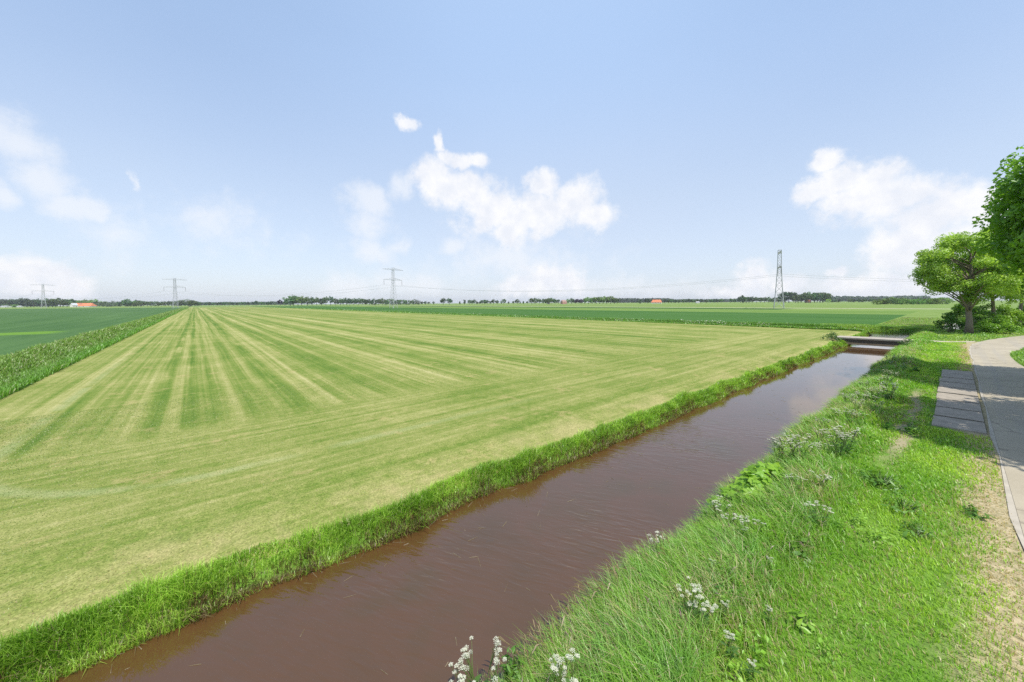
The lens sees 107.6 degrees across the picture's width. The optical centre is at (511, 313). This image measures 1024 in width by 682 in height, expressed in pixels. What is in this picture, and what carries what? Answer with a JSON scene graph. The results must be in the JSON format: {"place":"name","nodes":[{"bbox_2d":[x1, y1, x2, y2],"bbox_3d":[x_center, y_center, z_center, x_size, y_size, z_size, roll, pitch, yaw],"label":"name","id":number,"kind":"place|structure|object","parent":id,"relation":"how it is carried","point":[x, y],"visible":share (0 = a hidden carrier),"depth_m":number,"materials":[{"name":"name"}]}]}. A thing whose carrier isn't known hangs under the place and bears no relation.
{"place":"outdoors","nodes":[
{"label":"outdoors","id":0,"kind":"place"},
{"bbox_2d":[0,307,182,355],"bbox_3d":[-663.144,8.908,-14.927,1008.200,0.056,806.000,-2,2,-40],"label":"wheat field","id":1,"kind":"structure","parent":0,"point":[21,328],"depth_m":101.73,"materials":[{"name":"green plant"}]},
{"bbox_2d":[167,278,185,307],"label":"power pylon","id":2,"kind":"object","parent":1,"relation":"on","point":[176,289],"visible":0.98,"depth_m":454.17,"materials":[{"name":"metal"}]},
{"bbox_2d":[0,307,870,681],"bbox_3d":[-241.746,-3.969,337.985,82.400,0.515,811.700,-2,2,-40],"label":"mown field","id":3,"kind":"structure","parent":0,"point":[196,353],"depth_m":15.20,"materials":[{"name":"green plant"}]},
{"bbox_2d":[0,340,787,634],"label":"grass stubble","id":4,"kind":"object","parent":3,"relation":"on","point":[33,418],"depth_m":12.37,"materials":[{"name":"green plant"}]},
{"bbox_2d":[822,333,841,341],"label":"shrub","id":5,"kind":"object","parent":3,"relation":"on","point":[831,336],"visible":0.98,"depth_m":42.65,"materials":[{"name":"green plant"}]},
{"bbox_2d":[41,324,958,681],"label":"water","id":6,"kind":"structure","parent":0,"point":[413,608],"depth_m":7.15,"materials":[{"name":"brown liquid"}]},
{"bbox_2d":[0,319,1023,681],"bbox_3d":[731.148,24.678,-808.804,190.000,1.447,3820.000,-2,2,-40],"label":"grass verge","id":7,"kind":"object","parent":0,"point":[894,635],"depth_m":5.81,"materials":[{"name":"green plant"}]},
{"bbox_2d":[0,307,188,399],"bbox_3d":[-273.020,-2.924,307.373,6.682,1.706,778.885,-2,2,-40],"label":"ditch grass","id":8,"kind":"structure","parent":7,"relation":"on","point":[40,361],"depth_m":35.52,"materials":[{"name":"green plant"}]},
{"bbox_2d":[448,636,506,681],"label":"cow parsley","id":9,"kind":"object","parent":7,"relation":"on","point":[477,678],"visible":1,"depth_m":4.56,"materials":[{"name":"white plant"}]},
{"bbox_2d":[499,645,525,681],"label":"broadleaf plant","id":10,"kind":"object","parent":7,"relation":"on","point":[509,666],"visible":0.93,"depth_m":4.82,"materials":[{"name":"green plant"}]},
{"bbox_2d":[549,658,565,681],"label":"cow parsley","id":11,"kind":"object","parent":7,"relation":"on","point":[563,674],"visible":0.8,"depth_m":4.34,"materials":[{"name":"white plant"}]},
{"bbox_2d":[550,648,579,681],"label":"cow parsley","id":12,"kind":"object","parent":7,"relation":"on","point":[566,667],"visible":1,"depth_m":4.27,"materials":[{"name":"white plant"}]},
{"bbox_2d":[647,531,666,560],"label":"cow parsley","id":13,"kind":"object","parent":7,"relation":"on","point":[657,535],"visible":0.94,"depth_m":7.00,"materials":[{"name":"white plant"}]},
{"bbox_2d":[676,576,702,623],"bbox_3d":[2.485,4.062,5.188,0.340,0.717,0.322,1,2,44],"label":"cow parsley","id":14,"kind":"object","parent":7,"relation":"on","point":[694,595],"visible":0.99,"depth_m":5.16,"materials":[{"name":"white plant"}]},
{"bbox_2d":[490,423,892,681],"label":"seeding grass","id":15,"kind":"structure","parent":7,"relation":"on","point":[535,638],"depth_m":5.82,"materials":[{"name":"green plant"}]},
{"bbox_2d":[686,590,716,627],"bbox_3d":[2.569,4.139,5.159,0.277,0.561,0.403,-15,17,-37],"label":"cow parsley","id":16,"kind":"object","parent":7,"relation":"on","point":[703,610],"visible":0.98,"depth_m":5.09,"materials":[{"name":"white plant"}]},
{"bbox_2d":[709,495,730,522],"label":"cow parsley","id":17,"kind":"object","parent":7,"relation":"on","point":[717,501],"visible":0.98,"depth_m":8.17,"materials":[{"name":"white plant"}]},
{"bbox_2d":[706,485,736,507],"bbox_3d":[5.311,4.636,9.219,0.972,0.757,0.853,-1,2,-17],"label":"broadleaf plant","id":18,"kind":"object","parent":7,"relation":"on","point":[724,489],"visible":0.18,"depth_m":9.14,"materials":[{"name":"green plant"}]},
{"bbox_2d":[706,656,744,681],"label":"broadleaf plant","id":19,"kind":"object","parent":7,"relation":"on","point":[731,664],"visible":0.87,"depth_m":4.47,"materials":[{"name":"green plant"}]},
{"bbox_2d":[718,600,732,623],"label":"cow parsley","id":20,"kind":"object","parent":7,"relation":"on","point":[724,610],"visible":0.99,"depth_m":5.20,"materials":[{"name":"white plant"}]},
{"bbox_2d":[719,630,738,660],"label":"cow parsley","id":21,"kind":"object","parent":7,"relation":"on","point":[734,649],"visible":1,"depth_m":4.67,"materials":[{"name":"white plant"}]},
{"bbox_2d":[716,509,742,532],"bbox_3d":[4.370,4.291,7.510,0.497,0.668,0.271,0,2,23],"label":"cow parsley","id":22,"kind":"object","parent":7,"relation":"on","point":[733,518],"visible":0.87,"depth_m":7.48,"materials":[{"name":"white plant"}]},
{"bbox_2d":[744,658,761,681],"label":"cow parsley","id":23,"kind":"object","parent":7,"relation":"on","point":[752,670],"visible":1,"depth_m":4.43,"materials":[{"name":"white plant"}]},
{"bbox_2d":[740,516,765,539],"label":"cow parsley","id":24,"kind":"object","parent":7,"relation":"on","point":[747,520],"visible":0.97,"depth_m":7.02,"materials":[{"name":"white plant"}]},
{"bbox_2d":[745,590,762,611],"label":"broadleaf plant","id":25,"kind":"object","parent":7,"relation":"on","point":[755,603],"visible":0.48,"depth_m":5.57,"materials":[{"name":"green plant"}]},
{"bbox_2d":[726,461,787,506],"bbox_3d":[6.132,4.253,9.335,2.655,1.076,1.190,-2,2,-40],"label":"broadleaf plant","id":26,"kind":"object","parent":7,"relation":"on","point":[754,474],"visible":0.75,"depth_m":9.02,"materials":[{"name":"green plant"}]},
{"bbox_2d":[595,365,921,678],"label":"bank herbs","id":27,"kind":"object","parent":7,"relation":"on","point":[884,531],"visible":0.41,"depth_m":6.86,"materials":[{"name":"green plant"}]},
{"bbox_2d":[763,605,776,624],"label":"cow parsley","id":28,"kind":"object","parent":7,"relation":"on","point":[766,617],"visible":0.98,"depth_m":5.19,"materials":[{"name":"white plant"}]},
{"bbox_2d":[769,437,800,463],"bbox_3d":[7.706,4.055,10.656,0.792,1.042,0.780,5,1,41],"label":"cow parsley","id":29,"kind":"object","parent":7,"relation":"on","point":[779,447],"visible":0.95,"depth_m":10.65,"materials":[{"name":"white plant"}]},
{"bbox_2d":[773,531,817,566],"bbox_3d":[5.106,4.169,6.648,0.944,0.330,0.710,-1,2,-16],"label":"broadleaf plant","id":30,"kind":"object","parent":7,"relation":"on","point":[797,553],"visible":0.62,"depth_m":6.49,"materials":[{"name":"green plant"}]},
{"bbox_2d":[785,473,806,494],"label":"cow parsley","id":31,"kind":"object","parent":7,"relation":"on","point":[794,481],"visible":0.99,"depth_m":8.63,"materials":[{"name":"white plant"}]},
{"bbox_2d":[784,608,815,634],"bbox_3d":[4.010,4.271,5.196,0.296,0.224,0.439,0,2,9],"label":"broadleaf plant","id":32,"kind":"object","parent":7,"relation":"on","point":[804,629],"visible":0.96,"depth_m":5.15,"materials":[{"name":"green plant"}]},
{"bbox_2d":[784,433,818,459],"bbox_3d":[7.980,3.915,10.450,0.780,1.043,0.792,-1,7,-19],"label":"cow parsley","id":33,"kind":"object","parent":7,"relation":"on","point":[791,442],"visible":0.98,"depth_m":10.46,"materials":[{"name":"white plant"}]},
{"bbox_2d":[805,500,833,528],"bbox_3d":[6.018,4.008,7.326,0.252,0.640,0.472,-2,2,-40],"label":"cow parsley","id":34,"kind":"object","parent":7,"relation":"on","point":[816,504],"visible":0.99,"depth_m":7.34,"materials":[{"name":"white plant"}]},
{"bbox_2d":[814,427,825,443],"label":"cow parsley","id":35,"kind":"object","parent":7,"relation":"on","point":[820,436],"visible":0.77,"depth_m":11.71,"materials":[{"name":"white plant"}]},
{"bbox_2d":[809,470,831,490],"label":"cow parsley","id":36,"kind":"object","parent":7,"relation":"on","point":[822,480],"visible":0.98,"depth_m":8.63,"materials":[{"name":"white plant"}]},
{"bbox_2d":[818,429,851,457],"bbox_3d":[9.148,3.728,10.503,0.702,0.938,0.713,-2,-1,-7],"label":"cow parsley","id":37,"kind":"object","parent":7,"relation":"on","point":[837,440],"visible":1,"depth_m":10.47,"materials":[{"name":"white plant"}]},
{"bbox_2d":[829,424,860,451],"bbox_3d":[9.630,3.726,10.839,0.692,0.925,0.674,-2,2,-38],"label":"cow parsley","id":38,"kind":"object","parent":7,"relation":"on","point":[842,434],"visible":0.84,"depth_m":10.84,"materials":[{"name":"white plant"}]},
{"bbox_2d":[844,407,854,423],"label":"cow parsley","id":39,"kind":"object","parent":7,"relation":"on","point":[848,415],"visible":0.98,"depth_m":13.18,"materials":[{"name":"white plant"}]},
{"bbox_2d":[842,391,857,403],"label":"cow parsley","id":40,"kind":"object","parent":7,"relation":"on","point":[848,398],"visible":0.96,"depth_m":16.32,"materials":[{"name":"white plant"}]},
{"bbox_2d":[851,399,863,410],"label":"cow parsley","id":41,"kind":"object","parent":7,"relation":"on","point":[857,404],"visible":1,"depth_m":14.53,"materials":[{"name":"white plant"}]},
{"bbox_2d":[855,391,868,400],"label":"cow parsley","id":42,"kind":"object","parent":7,"relation":"on","point":[859,396],"visible":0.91,"depth_m":16.36,"materials":[{"name":"white plant"}]},
{"bbox_2d":[837,336,903,346],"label":"footbridge","id":43,"kind":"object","parent":7,"relation":"on","point":[873,341],"visible":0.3,"depth_m":41.37,"materials":[{"name":"concrete"}]},
{"bbox_2d":[866,386,882,400],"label":"cow parsley","id":44,"kind":"object","parent":7,"relation":"on","point":[877,398],"visible":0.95,"depth_m":16.35,"materials":[{"name":"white plant"}]},
{"bbox_2d":[857,469,910,494],"bbox_3d":[9.045,4.067,9.136,1.218,0.324,0.976,-2,2,-40],"label":"broadleaf plant","id":45,"kind":"object","parent":7,"relation":"on","point":[874,480],"visible":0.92,"depth_m":9.14,"materials":[{"name":"green plant"}]},
{"bbox_2d":[879,379,898,399],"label":"cow parsley","id":46,"kind":"object","parent":7,"relation":"on","point":[888,395],"visible":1,"depth_m":16.53,"materials":[{"name":"white plant"}]},
{"bbox_2d":[883,369,898,381],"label":"cow parsley","id":47,"kind":"object","parent":7,"relation":"on","point":[884,372],"visible":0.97,"depth_m":19.80,"materials":[{"name":"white plant"}]},
{"bbox_2d":[820,317,963,333],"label":"bank grass","id":48,"kind":"structure","parent":7,"relation":"on","point":[909,324],"depth_m":63.85,"materials":[{"name":"green plant"}]},
{"bbox_2d":[880,493,922,513],"bbox_3d":[8.433,4.108,8.095,0.921,0.271,0.634,-2,2,-40],"label":"broadleaf plant","id":49,"kind":"object","parent":7,"relation":"on","point":[899,506],"visible":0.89,"depth_m":8.02,"materials":[{"name":"green plant"}]},
{"bbox_2d":[899,338,912,344],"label":"shrub","id":50,"kind":"object","parent":7,"relation":"on","point":[909,340],"visible":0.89,"depth_m":38.47,"materials":[{"name":"green plant"}]},
{"bbox_2d":[901,520,937,538],"bbox_3d":[7.772,4.157,7.156,0.749,0.250,0.495,-2,2,-40],"label":"broadleaf plant","id":51,"kind":"object","parent":7,"relation":"on","point":[913,531],"visible":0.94,"depth_m":7.15,"materials":[{"name":"green plant"}]},
{"bbox_2d":[933,314,964,331],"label":"shrub","id":52,"kind":"object","parent":7,"relation":"on","point":[952,320],"visible":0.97,"depth_m":51.38,"materials":[{"name":"green plant"}]},
{"bbox_2d":[942,303,987,326],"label":"shrub","id":53,"kind":"object","parent":7,"relation":"on","point":[958,308],"visible":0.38,"depth_m":58.95,"materials":[{"name":"green plant"}]},
{"bbox_2d":[908,230,1023,333],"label":"broadleaf tree","id":54,"kind":"object","parent":7,"relation":"on","point":[935,277],"visible":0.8,"depth_m":48.87,"materials":[{"name":"green plant"}]},
{"bbox_2d":[926,325,1023,365],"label":"roadside grass","id":55,"kind":"structure","parent":7,"relation":"on","point":[1017,355],"depth_m":45.03,"materials":[{"name":"green plant"}]},
{"bbox_2d":[962,503,994,518],"bbox_3d":[9.684,4.167,7.817,0.663,0.207,0.478,-1,2,-13],"label":"broadleaf plant","id":56,"kind":"object","parent":7,"relation":"on","point":[974,513],"visible":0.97,"depth_m":7.77,"materials":[{"name":"green plant"}]},
{"bbox_2d":[934,224,1023,321],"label":"broadleaf tree","id":57,"kind":"object","parent":7,"relation":"on","point":[1008,298],"visible":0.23,"depth_m":50.85,"materials":[{"name":"green plant"}]},
{"bbox_2d":[961,303,1007,329],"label":"hawthorn","id":58,"kind":"object","parent":7,"relation":"on","point":[978,318],"visible":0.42,"depth_m":52.17,"materials":[{"name":"plant"}]},
{"bbox_2d":[966,235,1023,325],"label":"broadleaf tree","id":59,"kind":"object","parent":7,"relation":"on","point":[1021,306],"visible":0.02,"depth_m":56.97,"materials":[{"name":"green plant"}]},
{"bbox_2d":[968,145,1023,287],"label":"broadleaf tree","id":60,"kind":"object","parent":7,"relation":"on","point":[1006,241],"visible":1,"depth_m":20.13,"materials":[{"name":"green plant"}]},
{"bbox_2d":[973,315,1020,333],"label":"shrub","id":61,"kind":"object","parent":7,"relation":"on","point":[986,325],"visible":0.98,"depth_m":49.32,"materials":[{"name":"green plant"}]},
{"bbox_2d":[985,304,1023,328],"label":"shrub","id":62,"kind":"object","parent":7,"relation":"on","point":[1012,314],"visible":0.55,"depth_m":53.45,"materials":[{"name":"green plant"}]},
{"bbox_2d":[1011,302,1023,325],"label":"shrub","id":63,"kind":"object","parent":7,"relation":"on","point":[1017,308],"visible":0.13,"depth_m":59.92,"materials":[{"name":"green plant"}]},
{"bbox_2d":[0,300,1023,319],"bbox_3d":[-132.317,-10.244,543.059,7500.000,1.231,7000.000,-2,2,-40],"label":"ground","id":64,"kind":"structure","parent":0,"point":[938,310],"depth_m":580.92,"materials":[{"name":"green plant"}]},
{"bbox_2d":[10,297,27,305],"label":"broadleaf tree","id":65,"kind":"object","parent":64,"relation":"on","point":[18,302],"visible":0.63,"depth_m":1099.53,"materials":[{"name":"green plant"}]},
{"bbox_2d":[23,300,42,306],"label":"broadleaf tree","id":66,"kind":"object","parent":64,"relation":"on","point":[29,303],"visible":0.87,"depth_m":1090.35,"materials":[{"name":"green plant"}]},
{"bbox_2d":[33,284,47,307],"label":"power pylon","id":67,"kind":"object","parent":64,"relation":"on","point":[43,295],"visible":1,"depth_m":557.83,"materials":[{"name":"metal"}]},
{"bbox_2d":[46,299,58,306],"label":"broadleaf tree","id":68,"kind":"object","parent":64,"relation":"on","point":[51,301],"visible":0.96,"depth_m":935.03,"materials":[{"name":"green plant"}]},
{"bbox_2d":[77,303,96,306],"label":"barn","id":69,"kind":"structure","parent":64,"relation":"on","point":[86,305],"depth_m":896.89,"materials":[{"name":"orange tile"}]},
{"bbox_2d":[120,298,132,306],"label":"broadleaf tree","id":70,"kind":"object","parent":64,"relation":"on","point":[123,302],"visible":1,"depth_m":996.25,"materials":[{"name":"green plant"}]},
{"bbox_2d":[186,300,197,304],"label":"broadleaf tree","id":71,"kind":"object","parent":64,"relation":"on","point":[191,302],"visible":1,"depth_m":1010.04,"materials":[{"name":"green plant"}]},
{"bbox_2d":[198,301,292,304],"bbox_3d":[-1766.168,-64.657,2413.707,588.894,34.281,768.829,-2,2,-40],"label":"forest","id":72,"kind":"object","parent":64,"relation":"on","point":[250,302],"visible":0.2,"depth_m":2297.94,"materials":[{"name":"green plant"}]},
{"bbox_2d":[597,296,608,301],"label":"broadleaf tree","id":73,"kind":"object","parent":64,"relation":"on","point":[603,298],"visible":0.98,"depth_m":942.23,"materials":[{"name":"green plant"}]},
{"bbox_2d":[612,298,673,302],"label":"forest","id":74,"kind":"object","parent":64,"relation":"on","point":[628,300],"visible":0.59,"depth_m":2098.14,"materials":[{"name":"green plant"}]},
{"bbox_2d":[651,299,661,303],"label":"farmhouse","id":75,"kind":"object","parent":64,"relation":"on","point":[654,301],"visible":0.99,"depth_m":955.68,"materials":[{"name":"orange tile"}]},
{"bbox_2d":[676,298,739,301],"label":"forest","id":76,"kind":"object","parent":64,"relation":"on","point":[726,300],"visible":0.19,"depth_m":2197.33,"materials":[{"name":"green plant"}]},
{"bbox_2d":[773,249,784,307],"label":"power pylon","id":77,"kind":"object","parent":64,"relation":"on","point":[780,266],"visible":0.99,"depth_m":234.01,"materials":[{"name":"metal"}]},
{"bbox_2d":[777,292,789,302],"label":"broadleaf tree","id":78,"kind":"object","parent":64,"relation":"on","point":[787,295],"visible":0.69,"depth_m":896.86,"materials":[{"name":"green plant"}]},
{"bbox_2d":[778,292,797,302],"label":"broadleaf tree","id":79,"kind":"object","parent":64,"relation":"on","point":[791,294],"visible":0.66,"depth_m":891.01,"materials":[{"name":"green plant"}]},
{"bbox_2d":[790,295,800,302],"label":"broadleaf tree","id":80,"kind":"object","parent":64,"relation":"on","point":[795,297],"visible":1,"depth_m":875.11,"materials":[{"name":"green plant"}]},
{"bbox_2d":[798,292,812,301],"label":"broadleaf tree","id":81,"kind":"object","parent":64,"relation":"on","point":[803,296],"visible":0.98,"depth_m":875.00,"materials":[{"name":"green plant"}]},
{"bbox_2d":[813,293,824,300],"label":"broadleaf tree","id":82,"kind":"object","parent":64,"relation":"on","point":[816,295],"visible":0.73,"depth_m":881.23,"materials":[{"name":"green plant"}]},
{"bbox_2d":[813,292,830,302],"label":"broadleaf tree","id":83,"kind":"object","parent":64,"relation":"on","point":[824,293],"visible":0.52,"depth_m":881.00,"materials":[{"name":"green plant"}]},
{"bbox_2d":[823,295,930,301],"bbox_3d":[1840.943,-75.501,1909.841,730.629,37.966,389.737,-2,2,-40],"label":"forest","id":84,"kind":"object","parent":64,"relation":"on","point":[844,298],"visible":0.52,"depth_m":1792.00,"materials":[{"name":"green plant"}]},
{"bbox_2d":[879,298,894,303],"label":"shrub","id":85,"kind":"object","parent":64,"relation":"on","point":[883,301],"visible":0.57,"depth_m":427.73,"materials":[{"name":"green plant"}]},
{"bbox_2d":[887,298,903,303],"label":"shrub","id":86,"kind":"object","parent":64,"relation":"on","point":[895,301],"visible":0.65,"depth_m":411.39,"materials":[{"name":"green plant"}]},
{"bbox_2d":[898,299,913,303],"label":"shrub","id":87,"kind":"object","parent":64,"relation":"on","point":[900,301],"visible":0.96,"depth_m":397.35,"materials":[{"name":"green plant"}]},
{"bbox_2d":[909,299,925,303],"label":"shrub","id":88,"kind":"object","parent":64,"relation":"on","point":[920,301],"visible":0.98,"depth_m":392.19,"materials":[{"name":"green plant"}]},
{"bbox_2d":[928,298,942,303],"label":"shrub","id":89,"kind":"object","parent":64,"relation":"on","point":[936,300],"visible":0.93,"depth_m":405.08,"materials":[{"name":"green plant"}]},
{"bbox_2d":[927,297,951,303],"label":"shrub","id":90,"kind":"object","parent":64,"relation":"on","point":[947,299],"visible":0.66,"depth_m":407.88,"materials":[{"name":"green plant"}]},
{"bbox_2d":[0,0,1023,305],"label":"sky","id":91,"kind":"structure","parent":0,"point":[250,150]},
{"bbox_2d":[271,307,864,331],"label":"ditch grass","id":92,"kind":"structure","parent":0,"point":[780,325],"depth_m":81.63,"materials":[{"name":"green plant"}]},
{"bbox_2d":[250,306,904,324],"bbox_3d":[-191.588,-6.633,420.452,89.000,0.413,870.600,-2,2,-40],"label":"crop field","id":93,"kind":"structure","parent":0,"point":[819,318],"depth_m":125.82,"materials":[{"name":"green plant"}]},
{"bbox_2d":[384,268,402,306],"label":"power pylon","id":94,"kind":"object","parent":93,"relation":"on","point":[393,269],"visible":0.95,"depth_m":337.24,"materials":[{"name":"metal"}]},
{"bbox_2d":[391,274,776,290],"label":"power cable","id":95,"kind":"object","parent":94,"relation":"hanging from","point":[607,288],"visible":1,"depth_m":257.50,"materials":[{"name":"grey metal"}]},
{"bbox_2d":[270,305,917,313],"bbox_3d":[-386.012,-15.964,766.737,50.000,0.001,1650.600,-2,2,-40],"label":"pasture","id":96,"kind":"structure","parent":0,"point":[825,311],"depth_m":189.52,"materials":[{"name":"green plant"}]},
{"bbox_2d":[282,296,295,305],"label":"broadleaf tree","id":97,"kind":"object","parent":96,"relation":"on","point":[287,301],"visible":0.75,"depth_m":943.11,"materials":[{"name":"green plant"}]},
{"bbox_2d":[295,296,306,305],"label":"broadleaf tree","id":98,"kind":"object","parent":96,"relation":"on","point":[298,300],"visible":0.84,"depth_m":943.77,"materials":[{"name":"green plant"}]},
{"bbox_2d":[301,296,313,305],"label":"broadleaf tree","id":99,"kind":"object","parent":96,"relation":"on","point":[309,300],"visible":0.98,"depth_m":951.85,"materials":[{"name":"green plant"}]},
{"bbox_2d":[422,306,778,309],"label":"dark crop field","id":100,"kind":"structure","parent":0,"point":[621,307],"depth_m":302.54,"materials":[{"name":"green plant"}]},
{"bbox_2d":[379,305,936,308],"bbox_3d":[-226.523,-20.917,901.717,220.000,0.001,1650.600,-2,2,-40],"label":"pasture","id":101,"kind":"structure","parent":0,"point":[840,306],"depth_m":350.39,"materials":[{"name":"green plant"}]},
{"bbox_2d":[360,305,1010,309],"bbox_3d":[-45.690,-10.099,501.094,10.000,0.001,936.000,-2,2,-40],"label":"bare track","id":102,"kind":"structure","parent":0,"point":[701,307],"depth_m":278.24,"materials":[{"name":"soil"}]},
{"bbox_2d":[905,339,974,341],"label":"path","id":103,"kind":"structure","parent":0,"point":[947,341],"depth_m":40.26,"materials":[{"name":"grey concrete"}]},
{"bbox_2d":[932,369,986,434],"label":"passing place paving","id":104,"kind":"structure","parent":0,"point":[947,386],"depth_m":16.07,"materials":[{"name":"grey concrete"}]},
{"bbox_2d":[971,336,1023,535],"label":"road","id":105,"kind":"structure","parent":0,"point":[1000,370],"depth_m":16.80,"materials":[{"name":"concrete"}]},
{"bbox_2d":[969,336,1023,548],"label":"road edge","id":106,"kind":"object","parent":105,"relation":"on","point":[1013,515],"visible":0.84,"depth_m":8.99,"materials":[{"name":"concrete"}]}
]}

